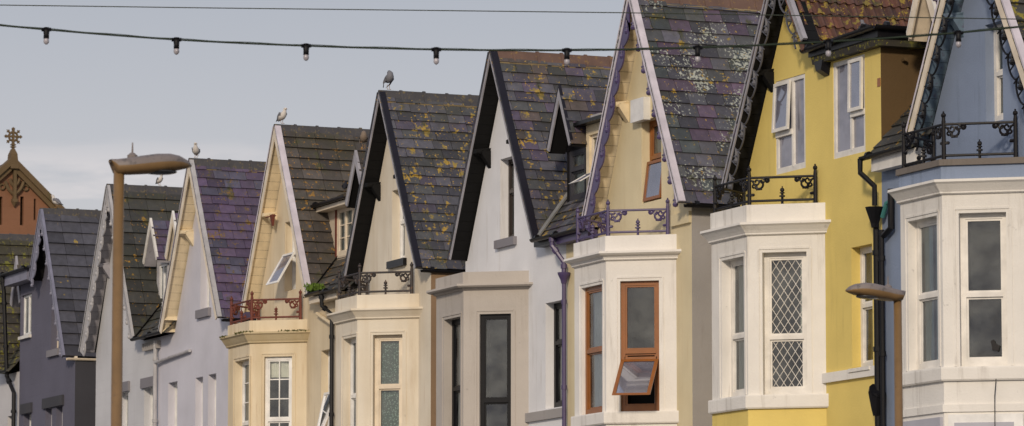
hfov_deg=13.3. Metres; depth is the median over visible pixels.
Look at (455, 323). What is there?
window
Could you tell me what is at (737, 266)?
window
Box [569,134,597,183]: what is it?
window
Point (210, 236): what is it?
terraced house
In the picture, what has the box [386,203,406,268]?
window
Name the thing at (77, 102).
sky
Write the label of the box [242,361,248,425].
window
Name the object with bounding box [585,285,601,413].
window
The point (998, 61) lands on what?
window
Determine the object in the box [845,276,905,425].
street lamp
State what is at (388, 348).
window
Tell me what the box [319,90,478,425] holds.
terraced house
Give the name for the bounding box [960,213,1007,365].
window
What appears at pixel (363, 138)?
gull
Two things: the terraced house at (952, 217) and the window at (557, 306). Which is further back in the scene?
the window at (557, 306)
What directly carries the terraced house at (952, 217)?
on the pavement
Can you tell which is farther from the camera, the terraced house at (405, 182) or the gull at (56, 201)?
the gull at (56, 201)
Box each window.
[18,294,31,339]
[46,341,59,357]
[125,393,127,425]
[150,388,152,425]
[160,263,166,303]
[174,383,176,425]
[195,277,210,318]
[202,378,202,425]
[214,375,215,425]
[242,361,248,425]
[265,356,291,425]
[266,236,295,289]
[317,351,329,425]
[337,207,352,256]
[350,338,355,425]
[375,335,401,425]
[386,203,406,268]
[452,319,459,425]
[480,314,510,425]
[494,159,516,248]
[554,302,561,407]
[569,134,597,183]
[569,147,584,200]
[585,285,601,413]
[612,281,658,410]
[643,120,660,201]
[730,258,743,396]
[764,252,806,394]
[771,74,805,174]
[833,54,864,158]
[848,246,872,372]
[916,218,937,368]
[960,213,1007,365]
[994,24,1002,120]
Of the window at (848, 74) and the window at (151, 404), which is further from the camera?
the window at (151, 404)
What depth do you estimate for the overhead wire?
48.00 m
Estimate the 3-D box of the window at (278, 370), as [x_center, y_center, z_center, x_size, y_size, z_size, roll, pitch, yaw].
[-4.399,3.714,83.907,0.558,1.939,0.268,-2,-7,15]
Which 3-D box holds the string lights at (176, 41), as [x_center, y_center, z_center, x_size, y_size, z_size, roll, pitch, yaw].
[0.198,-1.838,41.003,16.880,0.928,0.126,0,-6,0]
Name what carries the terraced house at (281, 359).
on the pavement
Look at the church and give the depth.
186.83 m
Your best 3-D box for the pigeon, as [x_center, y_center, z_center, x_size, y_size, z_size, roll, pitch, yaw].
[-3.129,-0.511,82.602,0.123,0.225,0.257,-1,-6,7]
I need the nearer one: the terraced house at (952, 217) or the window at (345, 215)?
the terraced house at (952, 217)
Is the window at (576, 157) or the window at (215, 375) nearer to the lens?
the window at (576, 157)
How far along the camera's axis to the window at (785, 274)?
63.99 m
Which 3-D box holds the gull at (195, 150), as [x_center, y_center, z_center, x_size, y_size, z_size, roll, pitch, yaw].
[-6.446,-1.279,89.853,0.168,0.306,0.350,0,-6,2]
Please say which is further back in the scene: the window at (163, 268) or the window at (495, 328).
the window at (163, 268)
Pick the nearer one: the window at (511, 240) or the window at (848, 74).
the window at (848, 74)
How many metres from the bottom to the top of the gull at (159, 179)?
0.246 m
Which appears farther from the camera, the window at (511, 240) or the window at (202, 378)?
the window at (202, 378)
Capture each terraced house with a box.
[0,208,100,425]
[0,233,34,425]
[78,184,182,425]
[144,158,265,425]
[219,124,369,425]
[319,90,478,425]
[426,51,612,425]
[548,0,763,425]
[700,0,927,425]
[858,0,1023,425]
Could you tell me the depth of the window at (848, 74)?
63.09 m
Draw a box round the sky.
[0,0,623,209]
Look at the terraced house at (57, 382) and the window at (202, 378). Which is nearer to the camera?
the window at (202, 378)
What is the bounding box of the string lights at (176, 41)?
[0,24,1023,64]
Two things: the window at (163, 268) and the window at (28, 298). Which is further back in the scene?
the window at (28, 298)
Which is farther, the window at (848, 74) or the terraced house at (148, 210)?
the terraced house at (148, 210)
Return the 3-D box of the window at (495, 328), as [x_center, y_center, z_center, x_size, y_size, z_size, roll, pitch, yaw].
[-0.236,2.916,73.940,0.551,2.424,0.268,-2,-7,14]
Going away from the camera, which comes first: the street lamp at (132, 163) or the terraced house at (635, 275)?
the street lamp at (132, 163)
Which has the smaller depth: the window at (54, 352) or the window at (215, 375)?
the window at (215, 375)
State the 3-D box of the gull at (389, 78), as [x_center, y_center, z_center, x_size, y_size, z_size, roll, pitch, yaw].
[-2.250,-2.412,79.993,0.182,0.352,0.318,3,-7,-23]
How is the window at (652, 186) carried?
in the terraced house at (635, 275)
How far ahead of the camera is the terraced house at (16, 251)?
102.97 m
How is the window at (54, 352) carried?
in the terraced house at (57, 382)
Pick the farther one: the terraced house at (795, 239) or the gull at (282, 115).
the gull at (282, 115)
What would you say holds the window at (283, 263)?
in the terraced house at (281, 359)
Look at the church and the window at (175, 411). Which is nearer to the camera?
the window at (175, 411)
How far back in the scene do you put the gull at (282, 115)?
85.07 m
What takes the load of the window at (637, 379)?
in the terraced house at (635, 275)
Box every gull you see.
[51,195,62,207]
[155,175,162,185]
[192,142,199,157]
[276,107,286,123]
[359,131,367,148]
[383,70,393,89]
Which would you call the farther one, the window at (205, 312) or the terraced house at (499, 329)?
the window at (205, 312)
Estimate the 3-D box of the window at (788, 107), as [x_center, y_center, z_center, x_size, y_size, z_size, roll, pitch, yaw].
[4.097,-1.304,64.883,0.163,1.392,0.989,3,-7,-23]
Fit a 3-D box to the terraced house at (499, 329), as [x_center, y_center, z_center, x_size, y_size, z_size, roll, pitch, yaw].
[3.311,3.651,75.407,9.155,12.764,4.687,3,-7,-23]
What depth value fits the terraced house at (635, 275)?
68.93 m
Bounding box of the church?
[0,127,63,234]
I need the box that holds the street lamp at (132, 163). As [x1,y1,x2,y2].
[108,143,191,425]
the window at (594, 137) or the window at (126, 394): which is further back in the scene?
the window at (126, 394)
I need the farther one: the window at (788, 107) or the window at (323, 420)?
the window at (323, 420)
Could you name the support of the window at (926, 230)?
in the terraced house at (952, 217)
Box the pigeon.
[342,180,347,191]
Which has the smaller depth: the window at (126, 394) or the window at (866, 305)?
the window at (866, 305)
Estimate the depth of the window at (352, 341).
79.24 m
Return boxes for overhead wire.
[0,5,1023,19]

